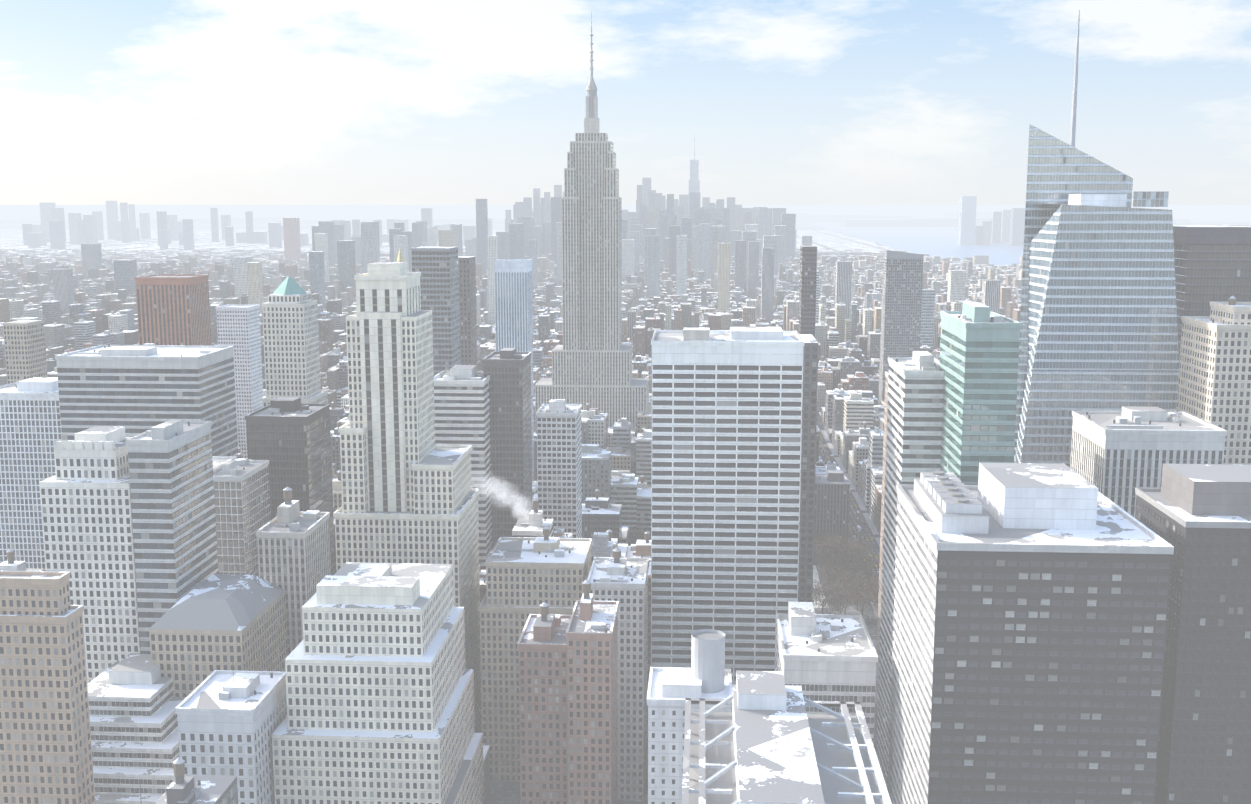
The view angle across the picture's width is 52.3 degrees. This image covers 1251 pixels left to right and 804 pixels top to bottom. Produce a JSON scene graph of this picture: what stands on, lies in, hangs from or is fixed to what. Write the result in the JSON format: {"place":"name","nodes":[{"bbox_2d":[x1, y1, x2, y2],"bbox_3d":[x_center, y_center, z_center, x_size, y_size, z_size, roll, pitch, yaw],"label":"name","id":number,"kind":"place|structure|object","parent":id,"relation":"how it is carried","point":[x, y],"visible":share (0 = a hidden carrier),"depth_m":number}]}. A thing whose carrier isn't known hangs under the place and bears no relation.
{"place":"outdoors","nodes":[
{"label":"outdoors","id":0,"kind":"place"},
{"bbox_2d":[0,205,1250,803],"bbox_3d":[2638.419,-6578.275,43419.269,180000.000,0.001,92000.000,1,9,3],"label":"ground","id":1,"kind":"structure","parent":0,"point":[504,791],"depth_m":25186.84},
{"bbox_2d":[0,10,1250,803],"bbox_3d":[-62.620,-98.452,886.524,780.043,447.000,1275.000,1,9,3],"label":"skyscrapers","id":2,"kind":"structure","parent":1,"relation":"on","point":[1064,604],"depth_m":502.48},
{"bbox_2d":[0,132,1250,803],"bbox_3d":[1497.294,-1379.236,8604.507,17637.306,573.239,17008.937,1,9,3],"label":"city","id":3,"kind":"object","parent":1,"relation":"on","point":[688,262],"visible":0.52,"depth_m":3116.10},
{"bbox_2d":[471,470,532,520],"bbox_3d":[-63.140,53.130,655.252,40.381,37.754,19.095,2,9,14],"label":"steam","id":4,"kind":"object","parent":3,"relation":"on","point":[504,498],"visible":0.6,"depth_m":652.25},
{"bbox_2d":[628,524,879,615],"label":"park trees","id":5,"kind":"object","parent":1,"relation":"on","point":[858,562],"visible":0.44,"depth_m":866.47},
{"bbox_2d":[817,426,879,572],"bbox_3d":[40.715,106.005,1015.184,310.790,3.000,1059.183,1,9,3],"label":"cars","id":6,"kind":"object","parent":1,"relation":"on","point":[858,529],"visible":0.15,"depth_m":1053.60},
{"bbox_2d":[820,430,879,619],"bbox_3d":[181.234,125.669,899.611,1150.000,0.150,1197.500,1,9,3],"label":"sidewalks","id":7,"kind":"structure","parent":1,"relation":"on","point":[874,530],"depth_m":1136.78},
{"bbox_2d":[0,0,1250,204],"label":"sky","id":8,"kind":"structure","parent":0,"point":[137,102]},
{"bbox_2d":[626,299,879,751],"bbox_3d":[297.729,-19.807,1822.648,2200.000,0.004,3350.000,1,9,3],"label":"roads","id":9,"kind":"structure","parent":0,"point":[853,521],"depth_m":1051.25},
{"bbox_2d":[812,565,827,607],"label":"lawn","id":10,"kind":"structure","parent":0,"point":[816,578],"depth_m":891.73},
{"bbox_2d":[783,205,1250,265],"bbox_3d":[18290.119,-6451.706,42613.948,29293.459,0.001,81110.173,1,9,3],"label":"water","id":11,"kind":"structure","parent":0,"point":[938,241],"depth_m":11530.43},
{"bbox_2d":[954,213,1250,232],"bbox_3d":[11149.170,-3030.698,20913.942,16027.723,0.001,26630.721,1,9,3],"label":"distant land","id":12,"kind":"structure","parent":0,"point":[1219,216],"depth_m":21880.32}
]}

